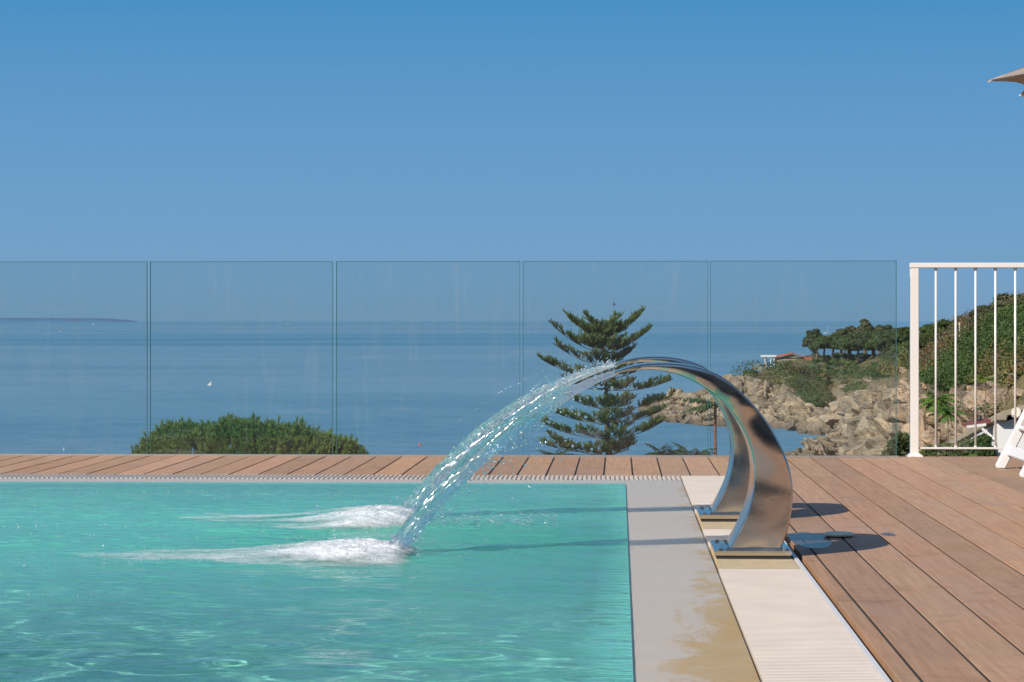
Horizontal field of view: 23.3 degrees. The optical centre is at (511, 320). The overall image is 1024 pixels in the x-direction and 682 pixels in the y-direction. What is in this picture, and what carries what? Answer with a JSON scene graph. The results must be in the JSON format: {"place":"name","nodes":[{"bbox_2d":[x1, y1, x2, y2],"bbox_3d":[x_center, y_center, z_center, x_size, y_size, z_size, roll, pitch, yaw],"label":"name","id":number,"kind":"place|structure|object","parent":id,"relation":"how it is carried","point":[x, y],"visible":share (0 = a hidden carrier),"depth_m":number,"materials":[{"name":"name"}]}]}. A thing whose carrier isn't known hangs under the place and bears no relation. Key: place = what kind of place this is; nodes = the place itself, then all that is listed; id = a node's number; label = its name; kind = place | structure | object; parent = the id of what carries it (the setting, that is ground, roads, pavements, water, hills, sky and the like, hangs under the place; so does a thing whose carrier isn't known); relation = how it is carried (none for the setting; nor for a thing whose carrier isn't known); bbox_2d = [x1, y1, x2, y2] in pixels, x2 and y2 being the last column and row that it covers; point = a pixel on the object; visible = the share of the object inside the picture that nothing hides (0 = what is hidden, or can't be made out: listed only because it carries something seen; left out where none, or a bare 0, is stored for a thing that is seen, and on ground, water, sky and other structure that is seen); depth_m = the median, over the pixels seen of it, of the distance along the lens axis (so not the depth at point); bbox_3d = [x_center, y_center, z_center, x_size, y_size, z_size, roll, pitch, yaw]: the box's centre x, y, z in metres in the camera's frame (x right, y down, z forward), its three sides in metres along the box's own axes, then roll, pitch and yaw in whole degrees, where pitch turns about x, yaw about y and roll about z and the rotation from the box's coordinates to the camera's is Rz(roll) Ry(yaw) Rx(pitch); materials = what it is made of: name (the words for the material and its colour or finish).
{"place":"outdoors","nodes":[
{"label":"outdoors","id":0,"kind":"place"},
{"bbox_2d":[0,318,136,321],"bbox_3d":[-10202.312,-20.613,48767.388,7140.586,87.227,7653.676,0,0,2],"label":"distant coast","id":1,"kind":"structure","parent":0,"point":[57,320],"depth_m":45132.85,"materials":[{"name":"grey stone"}]},
{"bbox_2d":[0,482,632,681],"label":"pool water","id":2,"kind":"structure","parent":0,"point":[557,609],"depth_m":6.79,"materials":[{"name":"teal liquid"}]},
{"bbox_2d":[0,490,409,595],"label":"foam bubbles","id":3,"kind":"object","parent":2,"relation":"on","point":[280,546],"visible":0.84,"depth_m":8.36,"materials":[{"name":"liquid"}]},
{"bbox_2d":[135,538,414,564],"bbox_3d":[-0.703,0.719,7.771,1.128,0.056,0.972,0,0,-34],"label":"foam patch","id":4,"kind":"object","parent":2,"relation":"on","point":[329,549],"visible":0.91,"depth_m":7.69,"materials":[{"name":"white liquid"}]},
{"bbox_2d":[219,505,414,527],"bbox_3d":[-0.784,0.713,9.195,0.944,0.058,0.983,0,0,2],"label":"foam patch","id":5,"kind":"object","parent":2,"relation":"on","point":[374,519],"visible":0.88,"depth_m":8.95,"materials":[{"name":"white liquid"}]},
{"bbox_2d":[165,357,621,557],"bbox_3d":[-0.479,0.436,8.622,1.715,0.604,1.978,0,0,2],"label":"water spray","id":6,"kind":"object","parent":2,"relation":"on","point":[415,539],"visible":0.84,"depth_m":8.86,"materials":[{"name":"liquid"}]},
{"bbox_2d":[0,321,934,454],"bbox_3d":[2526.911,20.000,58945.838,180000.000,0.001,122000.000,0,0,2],"label":"sea","id":7,"kind":"structure","parent":0,"point":[405,387],"depth_m":913.14,"materials":[{"name":"liquid"}]},
{"bbox_2d":[0,456,1023,681],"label":"pool deck","id":8,"kind":"structure","parent":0,"point":[927,651],"depth_m":8.86,"materials":[{"name":"brown wood"}]},
{"bbox_2d":[0,474,681,480],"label":"overflow grating","id":9,"kind":"object","parent":8,"relation":"on","point":[254,476],"visible":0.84,"depth_m":11.75,"materials":[{"name":"beige plastic"}]},
{"bbox_2d":[0,454,898,457],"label":"base channel","id":10,"kind":"object","parent":8,"relation":"attached to","point":[631,456],"visible":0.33,"depth_m":13.49,"materials":[{"name":"metal"}]},
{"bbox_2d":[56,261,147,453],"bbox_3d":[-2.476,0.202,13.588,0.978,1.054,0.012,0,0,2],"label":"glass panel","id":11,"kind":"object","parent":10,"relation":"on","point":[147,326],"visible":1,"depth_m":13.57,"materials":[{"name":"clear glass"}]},
{"bbox_2d":[150,261,332,453],"bbox_3d":[-1.473,0.202,13.546,1.002,1.054,0.012,0,0,2],"label":"glass panel","id":12,"kind":"object","parent":10,"relation":"on","point":[241,261],"visible":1,"depth_m":13.54,"materials":[{"name":"clear glass"}]},
{"bbox_2d":[336,261,519,453],"bbox_3d":[-0.456,0.202,13.502,1.001,1.054,0.012,0,0,2],"label":"glass panel","id":13,"kind":"object","parent":10,"relation":"on","point":[336,310],"visible":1,"depth_m":13.52,"materials":[{"name":"clear glass"}]},
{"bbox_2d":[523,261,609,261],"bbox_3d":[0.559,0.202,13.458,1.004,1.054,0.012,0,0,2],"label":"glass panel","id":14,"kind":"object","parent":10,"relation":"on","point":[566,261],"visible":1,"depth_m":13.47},
{"bbox_2d":[710,261,896,455],"bbox_3d":[1.569,0.202,13.415,1.001,1.054,0.012,0,0,2],"label":"glass panel","id":15,"kind":"object","parent":10,"relation":"on","point":[896,356],"visible":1,"depth_m":13.39,"materials":[{"name":"clear glass"}]},
{"bbox_2d":[681,476,883,681],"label":"overflow grating","id":16,"kind":"object","parent":8,"relation":"on","point":[791,627],"visible":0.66,"depth_m":6.03,"materials":[{"name":"beige plastic"}]},
{"bbox_2d":[696,512,735,533],"bbox_3d":[0.813,0.765,9.179,0.242,0.059,0.786,0,0,2],"label":"stone pad","id":17,"kind":"object","parent":16,"relation":"on","point":[716,525],"visible":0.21,"depth_m":9.00,"materials":[{"name":"beige stone"}]},
{"bbox_2d":[615,356,749,521],"bbox_3d":[0.664,0.434,9.310,0.553,0.604,0.380,0,0,2],"label":"water fountain","id":18,"kind":"object","parent":17,"relation":"on","point":[727,504],"visible":0.61,"depth_m":9.17,"materials":[{"name":"silver metal"}]},
{"bbox_2d":[401,363,618,510],"bbox_3d":[-0.034,0.477,9.339,0.871,0.645,0.251,0,0,2],"label":"water jet","id":19,"kind":"object","parent":18,"relation":"attached to","point":[422,491],"visible":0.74,"depth_m":9.28},
{"bbox_2d":[710,546,799,574],"bbox_3d":[0.752,0.765,7.760,0.242,0.059,0.766,0,0,2],"label":"stone pad","id":20,"kind":"object","parent":16,"relation":"on","point":[790,563],"visible":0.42,"depth_m":7.55,"materials":[{"name":"beige stone"}]},
{"bbox_2d":[615,362,792,558],"bbox_3d":[0.603,0.434,7.881,0.553,0.604,0.380,0,0,2],"label":"water fountain","id":21,"kind":"object","parent":20,"relation":"on","point":[760,529],"visible":1,"depth_m":7.74,"materials":[{"name":"silver metal"}]},
{"bbox_2d":[389,369,618,552],"bbox_3d":[-0.053,0.479,7.910,0.787,0.649,0.249,0,0,2],"label":"water jet","id":22,"kind":"object","parent":21,"relation":"attached to","point":[461,472],"visible":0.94,"depth_m":7.83},
{"bbox_2d":[784,540,890,681],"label":"grating trim","id":23,"kind":"structure","parent":16,"relation":"attached to","point":[864,650],"depth_m":6.05,"materials":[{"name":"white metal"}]},
{"bbox_2d":[824,531,853,536],"bbox_3d":[1.114,0.727,8.477,0.104,0.013,0.116,0,0,2],"label":"pool lid","id":24,"kind":"object","parent":8,"relation":"on","point":[838,534],"visible":1,"depth_m":8.45,"materials":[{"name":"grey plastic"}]},
{"bbox_2d":[906,263,1023,456],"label":"white railing","id":25,"kind":"object","parent":8,"relation":"on","point":[914,359],"visible":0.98,"depth_m":13.46,"materials":[{"name":"metal"}]},
{"bbox_2d":[987,67,1023,96],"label":"parasol","id":26,"kind":"object","parent":8,"relation":"on","point":[1017,75],"visible":1,"depth_m":11.71,"materials":[{"name":"beige fabric"}]},
{"bbox_2d":[995,410,1023,477],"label":"sun lounger","id":27,"kind":"object","parent":8,"relation":"on","point":[1010,450],"visible":1,"depth_m":12.37,"materials":[{"name":"white plastic"}]},
{"bbox_2d":[0,0,1023,320],"label":"sky","id":28,"kind":"structure","parent":0,"point":[803,150],"materials":[{"name":"blue"}]},
{"bbox_2d":[115,457,1023,681],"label":"deck substructure","id":29,"kind":"object","parent":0,"point":[893,647],"visible":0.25,"depth_m":7.61,"materials":[{"name":"brown wood"}]},
{"bbox_2d":[646,355,1023,455],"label":"headland","id":30,"kind":"structure","parent":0,"point":[890,382],"depth_m":464.91,"materials":[{"name":"stone"}]},
{"bbox_2d":[753,352,811,369],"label":"house","id":31,"kind":"structure","parent":30,"relation":"on","point":[788,356],"depth_m":578.00,"materials":[{"name":"concrete"}]},
{"bbox_2d":[802,329,821,357],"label":"stone pine","id":32,"kind":"object","parent":30,"relation":"on","point":[811,335],"visible":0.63,"depth_m":587.30,"materials":[{"name":"green plant"}]},
{"bbox_2d":[808,335,839,359],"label":"stone pine","id":33,"kind":"object","parent":30,"relation":"on","point":[820,341],"visible":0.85,"depth_m":564.21,"materials":[{"name":"green plant"}]},
{"bbox_2d":[637,355,1023,455],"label":"granite blocks","id":34,"kind":"structure","parent":30,"relation":"on","point":[876,405],"depth_m":357.25,"materials":[{"name":"beige stone"}]},
{"bbox_2d":[820,332,842,358],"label":"stone pine","id":35,"kind":"object","parent":30,"relation":"on","point":[835,335],"visible":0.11,"depth_m":576.85,"materials":[{"name":"green plant"}]},
{"bbox_2d":[830,328,850,353],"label":"stone pine","id":36,"kind":"object","parent":30,"relation":"on","point":[840,331],"visible":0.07,"depth_m":588.79,"materials":[{"name":"green plant"}]},
{"bbox_2d":[830,334,861,360],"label":"stone pine","id":37,"kind":"object","parent":30,"relation":"on","point":[834,343],"visible":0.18,"depth_m":559.07,"materials":[{"name":"green plant"}]},
{"bbox_2d":[836,331,865,360],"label":"stone pine","id":38,"kind":"object","parent":30,"relation":"on","point":[845,343],"visible":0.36,"depth_m":546.85,"materials":[{"name":"green plant"}]},
{"bbox_2d":[845,325,856,353],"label":"stone pine","id":39,"kind":"object","parent":30,"relation":"on","point":[851,328],"visible":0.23,"depth_m":594.87,"materials":[{"name":"green plant"}]},
{"bbox_2d":[853,319,874,354],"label":"stone pine","id":40,"kind":"object","parent":30,"relation":"on","point":[865,324],"visible":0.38,"depth_m":583.61,"materials":[{"name":"green plant"}]},
{"bbox_2d":[852,330,885,358],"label":"stone pine","id":41,"kind":"object","parent":30,"relation":"on","point":[861,339],"visible":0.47,"depth_m":527.92,"materials":[{"name":"green plant"}]},
{"bbox_2d":[730,292,1023,412],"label":"coastal scrub","id":42,"kind":"object","parent":30,"relation":"on","point":[965,352],"visible":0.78,"depth_m":225.57,"materials":[{"name":"green plant"}]},
{"bbox_2d":[863,334,891,354],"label":"stone pine","id":43,"kind":"object","parent":30,"relation":"on","point":[868,344],"visible":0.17,"depth_m":519.31,"materials":[{"name":"green plant"}]},
{"bbox_2d":[875,324,883,353],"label":"stone pine","id":44,"kind":"object","parent":30,"relation":"on","point":[878,327],"visible":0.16,"depth_m":574.46,"materials":[{"name":"green plant"}]},
{"bbox_2d":[871,332,899,349],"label":"stone pine","id":45,"kind":"object","parent":30,"relation":"on","point":[881,341],"visible":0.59,"depth_m":503.56,"materials":[{"name":"green plant"}]},
{"bbox_2d":[880,324,895,332],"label":"stone pine","id":46,"kind":"object","parent":30,"relation":"on","point":[887,328],"visible":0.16,"depth_m":544.38,"materials":[{"name":"green plant"}]},
{"bbox_2d":[887,327,909,342],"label":"stone pine","id":47,"kind":"object","parent":30,"relation":"on","point":[903,333],"visible":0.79,"depth_m":468.57,"materials":[{"name":"green plant"}]},
{"bbox_2d":[890,341,909,356],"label":"stone pine","id":48,"kind":"object","parent":30,"relation":"on","point":[892,354],"visible":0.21,"depth_m":399.56,"materials":[{"name":"green plant"}]},
{"bbox_2d":[919,324,926,336],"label":"pine tree","id":49,"kind":"object","parent":30,"relation":"on","point":[922,330],"visible":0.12,"depth_m":344.33,"materials":[{"name":"green plant"}]},
{"bbox_2d":[907,335,942,355],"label":"pine tree","id":50,"kind":"object","parent":30,"relation":"on","point":[923,340],"visible":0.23,"depth_m":288.49,"materials":[{"name":"green plant"}]},
{"bbox_2d":[922,319,950,337],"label":"pine tree","id":51,"kind":"object","parent":30,"relation":"on","point":[930,328],"visible":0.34,"depth_m":333.91,"materials":[{"name":"green plant"}]},
{"bbox_2d":[947,315,967,334],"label":"pine tree","id":52,"kind":"object","parent":30,"relation":"on","point":[952,322],"visible":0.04,"depth_m":319.58,"materials":[{"name":"green plant"}]},
{"bbox_2d":[967,305,989,323],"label":"pine tree","id":53,"kind":"object","parent":30,"relation":"on","point":[979,308],"visible":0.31,"depth_m":249.41,"materials":[{"name":"green plant"}]},
{"bbox_2d":[983,292,1020,320],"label":"pine tree","id":54,"kind":"object","parent":30,"relation":"on","point":[999,299],"visible":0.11,"depth_m":234.67,"materials":[{"name":"green plant"}]},
{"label":"hillside","id":55,"kind":"structure","parent":0,"visible":0},
{"bbox_2d":[129,412,368,453],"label":"bush","id":56,"kind":"object","parent":55,"relation":"on","point":[242,435],"visible":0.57,"depth_m":51.30,"materials":[{"name":"green plant"}]},
{"bbox_2d":[536,447,575,454],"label":"fronded sapling","id":57,"kind":"object","parent":55,"relation":"on","point":[551,453],"visible":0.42,"depth_m":44.02,"materials":[{"name":"green plant"}]},
{"bbox_2d":[536,305,677,454],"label":"tiered conifer","id":58,"kind":"object","parent":55,"relation":"on","point":[604,332],"visible":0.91,"depth_m":69.59,"materials":[{"name":"green plant"}]},
{"bbox_2d":[644,443,693,454],"bbox_3d":[2.460,3.255,40.036,0.881,2.629,0.856,0,0,32],"label":"fronded sapling","id":59,"kind":"object","parent":55,"relation":"on","point":[671,452],"visible":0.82,"depth_m":39.94,"materials":[{"name":"green plant"}]},
{"bbox_2d":[671,441,716,454],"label":"fronded sapling","id":60,"kind":"object","parent":55,"relation":"on","point":[704,452],"visible":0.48,"depth_m":41.95,"materials":[{"name":"green plant"}]},
{"bbox_2d":[680,397,719,454],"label":"fronded sapling","id":61,"kind":"object","parent":55,"relation":"on","point":[706,406],"visible":0.47,"depth_m":45.96,"materials":[{"name":"green plant"}]},
{"bbox_2d":[884,430,909,455],"bbox_3d":[3.743,2.189,23.991,0.404,2.277,0.412,0,0,2],"label":"bush","id":62,"kind":"object","parent":55,"relation":"on","point":[903,443],"visible":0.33,"depth_m":23.93,"materials":[{"name":"green plant"}]},
{"bbox_2d":[919,445,936,456],"bbox_3d":[4.996,2.642,30.007,0.408,2.316,0.423,0,0,-34],"label":"bush","id":63,"kind":"object","parent":55,"relation":"on","point":[927,452],"visible":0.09,"depth_m":29.93,"materials":[{"name":"green plant"}]},
{"bbox_2d":[919,390,962,445],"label":"fronded sapling","id":64,"kind":"object","parent":55,"relation":"on","point":[940,401],"visible":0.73,"depth_m":61.95,"materials":[{"name":"green plant"}]},
{"bbox_2d":[929,403,968,441],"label":"fronded sapling","id":65,"kind":"object","parent":55,"relation":"on","point":[944,412],"visible":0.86,"depth_m":59.91,"materials":[{"name":"green plant"}]},
{"bbox_2d":[936,442,961,456],"bbox_3d":[5.596,2.752,31.977,0.558,2.411,0.594,0,0,2],"label":"bush","id":66,"kind":"object","parent":55,"relation":"on","point":[943,452],"visible":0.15,"depth_m":31.93,"materials":[{"name":"green plant"}]},
{"bbox_2d":[948,452,976,455],"bbox_3d":[3.995,2.161,21.977,0.783,2.028,0.824,0,0,2],"label":"bush","id":67,"kind":"object","parent":55,"relation":"on","point":[963,454],"visible":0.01,"depth_m":22.02,"materials":[{"name":"green plant"}]},
{"bbox_2d":[957,437,972,455],"bbox_3d":[6.584,2.974,35.981,0.628,2.597,0.628,0,0,2],"label":"bush","id":68,"kind":"object","parent":55,"relation":"on","point":[966,442],"visible":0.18,"depth_m":35.91,"materials":[{"name":"green plant"}]},
{"bbox_2d":[967,432,996,456],"bbox_3d":[6.434,2.818,33.989,0.537,2.597,0.554,0,0,2],"label":"bush","id":69,"kind":"object","parent":55,"relation":"on","point":[984,440],"visible":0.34,"depth_m":33.90,"materials":[{"name":"green plant"}]},
{"bbox_2d":[945,405,1023,455],"bbox_3d":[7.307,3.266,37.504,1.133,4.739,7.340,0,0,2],"label":"white house","id":70,"kind":"structure","parent":55,"relation":"on","point":[1005,423],"depth_m":34.00,"materials":[{"name":"concrete"}]},
{"bbox_2d":[962,415,993,439],"bbox_3d":[6.471,1.470,34.536,0.390,0.339,0.542,0,0,2],"label":"awning","id":71,"kind":"object","parent":70,"relation":"attached to","point":[982,422],"visible":0.87,"depth_m":34.30,"materials":[{"name":"red fabric"}]},
{"bbox_2d":[1011,407,1020,421],"bbox_3d":[6.840,1.272,33.821,0.128,0.210,0.305,0,0,2],"label":"satellite dish","id":72,"kind":"object","parent":70,"relation":"attached to","point":[1018,412],"visible":0.72,"depth_m":33.76,"materials":[{"name":"beige plastic"}]},
{"bbox_2d":[968,375,1001,417],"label":"fronded sapling","id":73,"kind":"object","parent":55,"relation":"on","point":[984,379],"visible":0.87,"depth_m":59.99,"materials":[{"name":"green plant"}]},
{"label":"pool basin","id":74,"kind":"structure","parent":0,"visible":0},
{"bbox_2d":[0,478,759,681],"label":"pool coping","id":75,"kind":"object","parent":74,"relation":"on","point":[684,626],"visible":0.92,"depth_m":6.84,"materials":[{"name":"beige stone"}]}
]}

